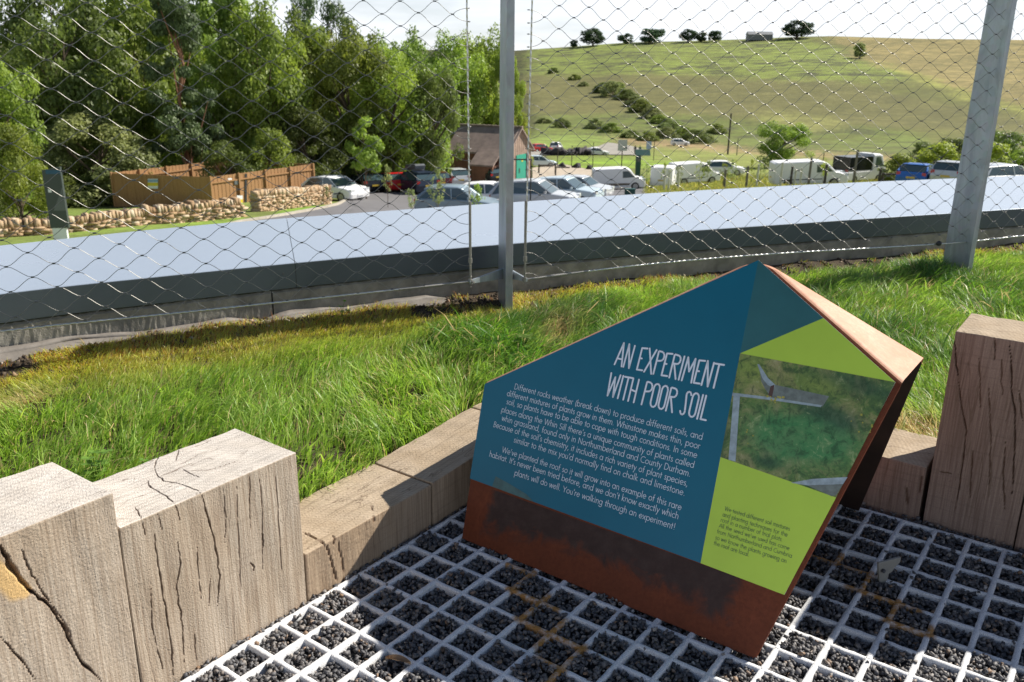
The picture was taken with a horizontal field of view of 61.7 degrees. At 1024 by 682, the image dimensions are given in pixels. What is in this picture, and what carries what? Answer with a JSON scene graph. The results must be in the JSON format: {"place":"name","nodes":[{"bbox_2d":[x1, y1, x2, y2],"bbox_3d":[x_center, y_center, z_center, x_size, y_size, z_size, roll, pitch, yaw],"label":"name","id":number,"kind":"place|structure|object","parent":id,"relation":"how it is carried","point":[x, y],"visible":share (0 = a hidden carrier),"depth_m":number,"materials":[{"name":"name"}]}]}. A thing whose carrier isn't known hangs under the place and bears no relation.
{"place":"outdoors","nodes":[
{"label":"outdoors","id":0,"kind":"place"},
{"bbox_2d":[0,36,1023,245],"bbox_3d":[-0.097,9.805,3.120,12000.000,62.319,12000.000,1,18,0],"label":"terrain","id":1,"kind":"structure","parent":0,"point":[643,64],"depth_m":311.68,"materials":[{"name":"green plant"}]},
{"bbox_2d":[0,55,47,215],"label":"broadleaf tree","id":2,"kind":"object","parent":1,"relation":"on","point":[10,102],"visible":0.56,"depth_m":42.02,"materials":[{"name":"green plant"}]},
{"bbox_2d":[0,121,48,219],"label":"broadleaf tree","id":3,"kind":"object","parent":1,"relation":"on","point":[20,157],"visible":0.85,"depth_m":36.41,"materials":[{"name":"green plant"}]},
{"bbox_2d":[11,175,95,211],"bbox_3d":[-26.829,-8.487,48.900,4.974,2.081,5.218,6,18,16],"label":"shrub","id":4,"kind":"object","parent":1,"relation":"on","point":[67,181],"visible":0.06,"depth_m":49.13,"materials":[{"name":"green plant"}]},
{"bbox_2d":[42,167,69,239],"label":"information pillar","id":5,"kind":"structure","parent":1,"relation":"on","point":[55,183],"depth_m":26.85,"materials":[{"name":"grey metal"}]},
{"bbox_2d":[0,0,143,186],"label":"broadleaf tree","id":6,"kind":"object","parent":1,"relation":"on","point":[69,87],"visible":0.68,"depth_m":52.20,"materials":[{"name":"green plant"}]},
{"bbox_2d":[67,172,112,207],"bbox_3d":[-25.495,-9.196,51.943,4.556,2.101,4.550,-5,18,-17],"label":"shrub","id":7,"kind":"object","parent":1,"relation":"on","point":[85,178],"visible":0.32,"depth_m":51.12,"materials":[{"name":"green plant"}]},
{"bbox_2d":[25,107,161,207],"bbox_3d":[-25.486,-11.173,52.392,8.284,5.985,8.474,-8,20,-25],"label":"broadleaf tree","id":8,"kind":"object","parent":1,"relation":"on","point":[64,132],"visible":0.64,"depth_m":50.98,"materials":[{"name":"green plant"}]},
{"bbox_2d":[66,38,159,173],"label":"broadleaf tree","id":9,"kind":"object","parent":1,"relation":"on","point":[138,66],"visible":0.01,"depth_m":71.24,"materials":[{"name":"green plant"}]},
{"bbox_2d":[44,0,185,173],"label":"broadleaf tree","id":10,"kind":"object","parent":1,"relation":"on","point":[134,19],"visible":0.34,"depth_m":59.03,"materials":[{"name":"green plant"}]},
{"bbox_2d":[0,197,247,237],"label":"dry stone wall","id":11,"kind":"structure","parent":1,"relation":"on","point":[177,213],"depth_m":33.02,"materials":[{"name":"beige stone"}]},
{"bbox_2d":[107,2,206,162],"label":"broadleaf tree","id":12,"kind":"object","parent":1,"relation":"on","point":[185,54],"visible":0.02,"depth_m":74.15,"materials":[{"name":"green plant"}]},
{"bbox_2d":[112,173,210,206],"bbox_3d":[-19.784,-8.285,48.446,6.402,2.256,0.131,5,18,13],"label":"boarded fence","id":13,"kind":"object","parent":1,"relation":"on","point":[132,193],"visible":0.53,"depth_m":48.37,"materials":[{"name":"brown wood"}]},
{"bbox_2d":[109,162,216,206],"bbox_3d":[-20.988,-9.534,52.333,0.145,2.257,7.866,10,20,27],"label":"boarded fence","id":14,"kind":"object","parent":1,"relation":"on","point":[179,170],"visible":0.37,"depth_m":52.43,"materials":[{"name":"brown wood"}]},
{"bbox_2d":[138,0,227,164],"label":"pine tree","id":15,"kind":"object","parent":1,"relation":"on","point":[181,20],"visible":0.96,"depth_m":53.25,"materials":[{"name":"green plant"}]},
{"bbox_2d":[160,1,238,162],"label":"broadleaf tree","id":16,"kind":"object","parent":1,"relation":"on","point":[206,37],"visible":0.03,"depth_m":76.82,"materials":[{"name":"green plant"}]},
{"bbox_2d":[195,140,258,176],"bbox_3d":[-17.415,-10.393,52.596,4.105,3.763,4.307,-6,19,-20],"label":"shrub","id":17,"kind":"object","parent":1,"relation":"on","point":[225,151],"visible":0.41,"depth_m":52.09,"materials":[{"name":"green plant"}]},
{"bbox_2d":[175,0,284,165],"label":"broadleaf tree","id":18,"kind":"object","parent":1,"relation":"on","point":[218,20],"visible":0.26,"depth_m":57.90,"materials":[{"name":"green plant"}]},
{"bbox_2d":[190,37,275,145],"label":"broadleaf tree","id":19,"kind":"object","parent":1,"relation":"on","point":[202,56],"visible":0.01,"depth_m":73.53,"materials":[{"name":"green plant"}]},
{"bbox_2d":[209,163,314,202],"bbox_3d":[-14.645,-8.827,51.182,0.145,2.786,8.356,10,20,28],"label":"boarded fence","id":20,"kind":"object","parent":1,"relation":"on","point":[220,188],"visible":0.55,"depth_m":50.31,"materials":[{"name":"brown wood"}]},
{"bbox_2d":[213,0,314,162],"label":"broadleaf tree","id":21,"kind":"object","parent":1,"relation":"on","point":[249,87],"visible":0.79,"depth_m":57.33,"materials":[{"name":"green plant"}]},
{"bbox_2d":[243,127,296,170],"bbox_3d":[-15.387,-11.189,54.208,4.276,4.646,4.358,6,18,15],"label":"shrub","id":22,"kind":"object","parent":1,"relation":"on","point":[271,148],"visible":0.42,"depth_m":53.23,"materials":[{"name":"green plant"}]},
{"bbox_2d":[249,184,331,211],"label":"dry stone wall","id":23,"kind":"structure","parent":1,"relation":"on","point":[280,197],"depth_m":43.08,"materials":[{"name":"beige stone"}]},
{"bbox_2d":[241,4,347,159],"bbox_3d":[-16.298,-17.699,63.822,8.387,13.799,8.182,-4,18,-13],"label":"broadleaf tree","id":24,"kind":"object","parent":1,"relation":"on","point":[307,30],"visible":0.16,"depth_m":61.42,"materials":[{"name":"green plant"}]},
{"bbox_2d":[284,0,330,62],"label":"conifer tree","id":25,"kind":"object","parent":1,"relation":"on","point":[306,14],"visible":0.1,"depth_m":79.64,"materials":[{"name":"green plant"}]},
{"bbox_2d":[270,103,349,175],"bbox_3d":[-14.322,-13.139,59.157,6.000,6.352,6.672,-8,19,-24],"label":"broadleaf tree","id":26,"kind":"object","parent":1,"relation":"on","point":[308,124],"visible":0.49,"depth_m":58.58,"materials":[{"name":"green plant"}]},
{"bbox_2d":[318,0,355,173],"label":"conifer tree","id":27,"kind":"object","parent":1,"relation":"on","point":[332,14],"visible":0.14,"depth_m":82.52,"materials":[{"name":"green plant"}]},
{"bbox_2d":[314,131,362,177],"bbox_3d":[-13.129,-13.264,63.583,4.980,4.643,4.479,9,19,24],"label":"shrub","id":28,"kind":"object","parent":1,"relation":"on","point":[347,173],"visible":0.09,"depth_m":62.67,"materials":[{"name":"green plant"}]},
{"bbox_2d":[297,17,403,191],"bbox_3d":[-11.917,-16.991,62.784,7.882,12.477,7.181,8,19,23],"label":"broadleaf tree","id":29,"kind":"object","parent":1,"relation":"on","point":[344,50],"visible":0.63,"depth_m":60.80,"materials":[{"name":"green plant"}]},
{"bbox_2d":[342,27,414,167],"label":"broadleaf tree","id":30,"kind":"object","parent":1,"relation":"on","point":[383,43],"visible":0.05,"depth_m":70.33,"materials":[{"name":"green plant"}]},
{"bbox_2d":[345,41,437,191],"bbox_3d":[-8.862,-16.365,63.424,6.852,11.114,6.930,-10,21,-31],"label":"broadleaf tree","id":31,"kind":"object","parent":1,"relation":"on","point":[405,132],"visible":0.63,"depth_m":61.95,"materials":[{"name":"green plant"}]},
{"bbox_2d":[384,24,462,172],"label":"broadleaf tree","id":32,"kind":"object","parent":1,"relation":"on","point":[414,46],"visible":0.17,"depth_m":69.43,"materials":[{"name":"green plant"}]},
{"bbox_2d":[404,60,464,176],"bbox_3d":[-5.901,-15.857,63.863,4.528,9.696,4.105,-16,24,-42],"label":"broadleaf tree","id":33,"kind":"object","parent":1,"relation":"on","point":[434,156],"visible":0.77,"depth_m":62.95,"materials":[{"name":"green plant"}]},
{"bbox_2d":[426,166,444,206],"bbox_3d":[-3.098,-6.052,35.672,0.860,2.489,0.571,-16,24,-42],"label":"young tree","id":34,"kind":"object","parent":1,"relation":"on","point":[439,186],"visible":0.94,"depth_m":35.57,"materials":[{"name":"green plant"}]},
{"bbox_2d":[254,187,646,220],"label":"car park","id":35,"kind":"structure","parent":1,"relation":"on","point":[372,203],"depth_m":47.52,"materials":[{"name":"grey asphalt"}]},
{"bbox_2d":[228,199,348,222],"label":"road kerb","id":36,"kind":"structure","parent":35,"relation":"on","point":[295,212],"depth_m":37.93,"materials":[{"name":"beige concrete"}]},
{"bbox_2d":[300,175,369,200],"bbox_3d":[-10.875,-9.383,52.571,4.213,1.500,2.080,7,18,32],"label":"parked car","id":37,"kind":"object","parent":35,"relation":"on","point":[339,183],"visible":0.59,"depth_m":51.77,"materials":[{"name":"white paint"}]},
{"bbox_2d":[344,115,384,198],"bbox_3d":[-9.025,-11.327,53.315,2.243,5.286,3.230,-12,22,-35],"label":"young tree","id":38,"kind":"object","parent":35,"relation":"on","point":[366,158],"visible":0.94,"depth_m":52.74,"materials":[{"name":"green plant"}]},
{"bbox_2d":[349,172,385,191],"bbox_3d":[-10.776,-11.574,62.594,2.080,1.480,4.213,-10,16,-30],"label":"parked car","id":39,"kind":"object","parent":35,"relation":"on","point":[375,183],"visible":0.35,"depth_m":61.06,"materials":[{"name":"black paint"}]},
{"bbox_2d":[375,172,402,191],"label":"parked car","id":40,"kind":"object","parent":35,"relation":"on","point":[396,182],"visible":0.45,"depth_m":61.10,"materials":[{"name":"red paint"}]},
{"bbox_2d":[395,164,439,193],"bbox_3d":[-6.872,-11.568,61.053,2.150,2.079,4.612,-9,17,-28],"label":"parked car","id":41,"kind":"object","parent":35,"relation":"on","point":[408,179],"visible":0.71,"depth_m":59.59,"materials":[{"name":"blue paint"}]},
{"bbox_2d":[414,184,498,208],"bbox_3d":[-2.569,-6.670,40.824,3.964,1.500,2.080,2,18,7],"label":"parked car","id":42,"kind":"object","parent":35,"relation":"on","point":[453,190],"visible":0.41,"depth_m":40.08,"materials":[{"name":"grey paint"}]},
{"bbox_2d":[443,168,470,183],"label":"parked car","id":43,"kind":"object","parent":35,"relation":"on","point":[463,176],"visible":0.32,"depth_m":73.18,"materials":[{"name":"silver metal"}]},
{"bbox_2d":[463,181,497,196],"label":"parked car","id":44,"kind":"object","parent":35,"relation":"on","point":[487,187],"visible":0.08,"depth_m":48.00,"materials":[{"name":"white paint"}]},
{"bbox_2d":[489,178,580,201],"bbox_3d":[1.173,-7.337,43.309,4.412,1.680,2.080,2,17,15],"label":"parked car","id":45,"kind":"object","parent":35,"relation":"on","point":[541,186],"visible":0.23,"depth_m":42.61,"materials":[{"name":"silver metal"}]},
{"bbox_2d":[539,176,604,197],"bbox_3d":[2.997,-8.520,48.628,4.213,1.600,2.080,3,17,22],"label":"parked car","id":46,"kind":"object","parent":35,"relation":"on","point":[569,183],"visible":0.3,"depth_m":47.84,"materials":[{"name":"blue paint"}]},
{"bbox_2d":[561,174,614,195],"bbox_3d":[4.603,-10.338,57.387,4.213,1.480,2.080,7,19,24],"label":"parked car","id":47,"kind":"object","parent":35,"relation":"on","point":[592,182],"visible":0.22,"depth_m":56.76,"materials":[{"name":"silver metal"}]},
{"bbox_2d":[592,166,645,188],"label":"parked van","id":48,"kind":"object","parent":35,"relation":"on","point":[623,176],"visible":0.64,"depth_m":70.82,"materials":[{"name":"white paint"}]},
{"bbox_2d":[424,27,489,132],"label":"broadleaf tree","id":49,"kind":"object","parent":1,"relation":"on","point":[459,52],"visible":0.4,"depth_m":92.50,"materials":[{"name":"green plant"}]},
{"bbox_2d":[451,22,499,124],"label":"broadleaf tree","id":50,"kind":"object","parent":1,"relation":"on","point":[490,53],"visible":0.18,"depth_m":97.98,"materials":[{"name":"green plant"}]},
{"bbox_2d":[449,124,534,181],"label":"timber shed","id":51,"kind":"structure","parent":1,"relation":"on","point":[484,148],"depth_m":81.75,"materials":[{"name":"wood"}]},
{"bbox_2d":[516,154,525,178],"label":"door","id":52,"kind":"structure","parent":51,"relation":"in","point":[520,164],"depth_m":82.60,"materials":[{"name":"green paint"}]},
{"bbox_2d":[489,53,526,125],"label":"broadleaf tree","id":53,"kind":"object","parent":1,"relation":"on","point":[518,89],"visible":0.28,"depth_m":95.64,"materials":[{"name":"green plant"}]},
{"bbox_2d":[532,164,591,177],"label":"gravel yard","id":54,"kind":"structure","parent":1,"relation":"on","point":[550,171],"depth_m":96.45,"materials":[{"name":"beige gravel"}]},
{"bbox_2d":[579,27,605,45],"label":"ridge tree","id":55,"kind":"object","parent":1,"relation":"on","point":[590,37],"visible":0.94,"depth_m":551.33,"materials":[{"name":"green plant"}]},
{"bbox_2d":[600,80,625,96],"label":"hill bush","id":56,"kind":"object","parent":1,"relation":"on","point":[614,86],"visible":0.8,"depth_m":325.34,"materials":[{"name":"green plant"}]},
{"bbox_2d":[626,98,654,112],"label":"hill bush","id":57,"kind":"object","parent":1,"relation":"on","point":[646,103],"visible":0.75,"depth_m":281.47,"materials":[{"name":"green plant"}]},
{"bbox_2d":[635,149,650,175],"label":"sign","id":58,"kind":"object","parent":1,"relation":"on","point":[639,152],"visible":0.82,"depth_m":87.51,"materials":[{"name":"green metal"}]},
{"bbox_2d":[639,28,665,42],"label":"ridge tree","id":59,"kind":"object","parent":1,"relation":"on","point":[656,33],"visible":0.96,"depth_m":545.50,"materials":[{"name":"green plant"}]},
{"bbox_2d":[650,165,675,186],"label":"parked van","id":60,"kind":"object","parent":1,"relation":"on","point":[655,175],"visible":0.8,"depth_m":72.07,"materials":[{"name":"white paint"}]},
{"bbox_2d":[650,126,679,138],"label":"hill bush","id":61,"kind":"object","parent":1,"relation":"on","point":[667,130],"visible":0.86,"depth_m":216.99,"materials":[{"name":"green plant"}]},
{"bbox_2d":[668,161,720,182],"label":"parked van","id":62,"kind":"object","parent":1,"relation":"on","point":[689,167],"visible":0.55,"depth_m":76.38,"materials":[{"name":"white paint"}]},
{"bbox_2d":[679,129,712,143],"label":"hill bush","id":63,"kind":"object","parent":1,"relation":"on","point":[702,137],"visible":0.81,"depth_m":195.51,"materials":[{"name":"green plant"}]},
{"bbox_2d":[706,160,745,174],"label":"parked car","id":64,"kind":"object","parent":1,"relation":"on","point":[716,165],"visible":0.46,"depth_m":87.31,"materials":[{"name":"white paint"}]},
{"bbox_2d":[745,31,773,40],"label":"farm shed","id":65,"kind":"structure","parent":1,"relation":"on","point":[765,35],"depth_m":532.08,"materials":[{"name":"metal"}]},
{"bbox_2d":[641,174,894,193],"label":"rough grass","id":66,"kind":"structure","parent":1,"relation":"on","point":[695,186],"depth_m":67.64,"materials":[{"name":"green plant"}]},
{"bbox_2d":[755,119,815,166],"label":"broadleaf tree","id":67,"kind":"object","parent":1,"relation":"on","point":[793,132],"visible":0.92,"depth_m":99.65,"materials":[{"name":"green plant"}]},
{"bbox_2d":[781,19,815,38],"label":"ridge tree","id":68,"kind":"object","parent":1,"relation":"on","point":[803,29],"visible":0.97,"depth_m":526.70,"materials":[{"name":"green plant"}]},
{"bbox_2d":[768,159,848,184],"bbox_3d":[22.256,-12.638,64.479,5.508,1.950,1.966,-1,17,5],"label":"parked van","id":69,"kind":"object","parent":1,"relation":"on","point":[774,177],"visible":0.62,"depth_m":63.57,"materials":[{"name":"white paint"}]},
{"bbox_2d":[832,152,885,180],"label":"parked truck","id":70,"kind":"object","parent":1,"relation":"on","point":[865,167],"visible":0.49,"depth_m":72.39,"materials":[{"name":"white paint"}]},
{"bbox_2d":[877,152,918,180],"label":"shrub","id":71,"kind":"object","parent":1,"relation":"on","point":[900,159],"visible":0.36,"depth_m":69.80,"materials":[{"name":"green plant"}]},
{"bbox_2d":[895,162,932,180],"bbox_3d":[25.503,-10.397,53.729,2.080,1.480,4.114,14,17,36],"label":"parked car","id":72,"kind":"object","parent":1,"relation":"on","point":[903,173],"visible":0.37,"depth_m":52.29,"materials":[{"name":"blue paint"}]},
{"bbox_2d":[902,141,938,164],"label":"broadleaf tree","id":73,"kind":"object","parent":1,"relation":"on","point":[919,146],"visible":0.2,"depth_m":81.28,"materials":[{"name":"green plant"}]},
{"bbox_2d":[913,141,960,163],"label":"shrub","id":74,"kind":"object","parent":1,"relation":"on","point":[947,151],"visible":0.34,"depth_m":69.93,"materials":[{"name":"green plant"}]},
{"bbox_2d":[929,160,959,178],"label":"parked car","id":75,"kind":"object","parent":1,"relation":"on","point":[942,169],"visible":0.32,"depth_m":51.33,"materials":[{"name":"silver metal"}]},
{"bbox_2d":[939,137,962,159],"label":"broadleaf tree","id":76,"kind":"object","parent":1,"relation":"on","point":[958,143],"visible":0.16,"depth_m":83.34,"materials":[{"name":"green plant"}]},
{"bbox_2d":[990,142,1016,164],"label":"shrub","id":77,"kind":"object","parent":1,"relation":"on","point":[997,150],"visible":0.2,"depth_m":68.19,"materials":[{"name":"green plant"}]},
{"bbox_2d":[988,163,1023,176],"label":"parked car","id":78,"kind":"object","parent":1,"relation":"on","point":[1009,170],"visible":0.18,"depth_m":47.15,"materials":[{"name":"silver metal"}]},
{"bbox_2d":[993,130,1023,166],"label":"broadleaf tree","id":79,"kind":"object","parent":1,"relation":"on","point":[1003,140],"visible":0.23,"depth_m":82.40,"materials":[{"name":"green plant"}]},
{"bbox_2d":[1003,148,1023,165],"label":"shrub","id":80,"kind":"object","parent":1,"relation":"on","point":[1016,154],"visible":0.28,"depth_m":69.24,"materials":[{"name":"green plant"}]},
{"bbox_2d":[0,242,1023,502],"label":"turf ground","id":81,"kind":"structure","parent":0,"point":[494,303],"depth_m":3.69,"materials":[{"name":"green plant"}]},
{"bbox_2d":[81,449,112,480],"bbox_3d":[-1.349,0.419,2.790,0.083,0.133,0.096,12,21,32],"label":"clover weed","id":82,"kind":"object","parent":81,"relation":"on","point":[89,460],"visible":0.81,"depth_m":2.78,"materials":[{"name":"green plant"}]},
{"bbox_2d":[0,317,259,361],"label":"membrane flap","id":83,"kind":"object","parent":81,"relation":"on","point":[14,352],"visible":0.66,"depth_m":3.94,"materials":[{"name":"grey plastic"}]},
{"bbox_2d":[0,290,272,346],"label":"concrete kerb","id":84,"kind":"structure","parent":81,"relation":"on","point":[18,337],"depth_m":4.09,"materials":[{"name":"grey concrete"}]},
{"bbox_2d":[0,218,295,322],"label":"metal coping","id":85,"kind":"object","parent":84,"relation":"on","point":[163,253],"visible":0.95,"depth_m":4.31,"materials":[{"name":"metal"}]},
{"bbox_2d":[262,295,448,321],"bbox_3d":[-0.792,-0.167,4.569,1.082,0.061,0.130,-9,20,-26],"label":"membrane flap","id":86,"kind":"object","parent":81,"relation":"on","point":[421,300],"visible":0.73,"depth_m":4.63,"materials":[{"name":"grey plastic"}]},
{"bbox_2d":[469,0,527,309],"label":"fence post","id":87,"kind":"object","parent":81,"relation":"on","point":[505,274],"visible":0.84,"depth_m":4.50,"materials":[{"name":"metal"}]},
{"bbox_2d":[0,0,472,332],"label":"cable net panel","id":88,"kind":"object","parent":87,"relation":"attached to","point":[354,293],"visible":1,"depth_m":3.86,"materials":[{"name":"silver metal"}]},
{"bbox_2d":[523,0,1023,283],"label":"cable net panel","id":89,"kind":"object","parent":87,"relation":"attached to","point":[525,232],"visible":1,"depth_m":4.88,"materials":[{"name":"silver metal"}]},
{"bbox_2d":[0,242,1023,395],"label":"soil debris","id":90,"kind":"object","parent":81,"relation":"on","point":[423,306],"visible":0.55,"depth_m":4.50,"materials":[{"name":"brown soil"}]},
{"bbox_2d":[212,510,1023,681],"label":"gravel bed","id":91,"kind":"object","parent":81,"relation":"on","point":[592,667],"depth_m":2.35,"materials":[{"name":"black gravel"}]},
{"bbox_2d":[0,462,139,681],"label":"timber block","id":92,"kind":"structure","parent":91,"relation":"on","point":[64,611],"depth_m":1.85,"materials":[{"name":"brown wood"}]},
{"bbox_2d":[92,429,306,681],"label":"timber block","id":93,"kind":"structure","parent":91,"relation":"on","point":[210,536],"depth_m":2.16,"materials":[{"name":"brown wood"}]},
{"bbox_2d":[299,464,430,600],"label":"timber block","id":94,"kind":"structure","parent":91,"relation":"on","point":[357,521],"depth_m":2.65,"materials":[{"name":"brown wood"}]},
{"bbox_2d":[375,408,479,526],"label":"timber block","id":95,"kind":"structure","parent":91,"relation":"on","point":[439,459],"depth_m":2.97,"materials":[{"name":"brown wood"}]},
{"bbox_2d":[180,504,1023,681],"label":"paving grid","id":96,"kind":"object","parent":91,"relation":"on","point":[301,641],"visible":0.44,"depth_m":2.35,"materials":[{"name":"white plastic"}]},
{"bbox_2d":[462,260,923,657],"bbox_3d":[0.589,0.172,2.696,1.230,0.961,0.995,13,22,34],"label":"information sign","id":97,"kind":"object","parent":96,"relation":"on","point":[703,460],"visible":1,"depth_m":2.38,"materials":[{"name":"metal"}]},
{"bbox_2d":[877,556,900,583],"bbox_3d":[1.122,0.694,2.559,0.083,0.094,0.016,-6,19,-19],"label":"metal clip","id":98,"kind":"object","parent":96,"relation":"on","point":[885,568],"visible":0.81,"depth_m":2.55,"materials":[{"name":"metal"}]},
{"bbox_2d":[861,428,936,521],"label":"timber block","id":99,"kind":"structure","parent":91,"relation":"on","point":[899,484],"depth_m":2.95,"materials":[{"name":"brown wood"}]},
{"bbox_2d":[922,313,1023,547],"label":"timber block","id":100,"kind":"structure","parent":91,"relation":"on","point":[976,485],"depth_m":2.74,"materials":[{"name":"brown wood"}]},
{"bbox_2d":[1014,504,1023,551],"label":"timber block","id":101,"kind":"structure","parent":91,"relation":"on","point":[1019,542],"depth_m":2.74,"materials":[{"name":"red wood"}]},
{"bbox_2d":[270,225,1023,314],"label":"concrete kerb","id":102,"kind":"structure","parent":81,"relation":"on","point":[687,268],"depth_m":5.28,"materials":[{"name":"grey concrete"}]},
{"bbox_2d":[287,176,1023,286],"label":"metal coping","id":103,"kind":"object","parent":102,"relation":"on","point":[485,231],"visible":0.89,"depth_m":5.65,"materials":[{"name":"metal"}]},
{"bbox_2d":[936,0,1016,272],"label":"fence post","id":104,"kind":"object","parent":81,"relation":"on","point":[979,157],"visible":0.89,"depth_m":5.33,"materials":[{"name":"metal"}]},
{"bbox_2d":[0,0,1023,50],"label":"sky","id":105,"kind":"structure","parent":0,"point":[482,14],"materials":[{"name":"white"}]},
{"bbox_2d":[531,142,643,154],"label":"track","id":106,"kind":"structure","parent":0,"point":[612,148],"depth_m":169.36,"materials":[{"name":"beige gravel"}]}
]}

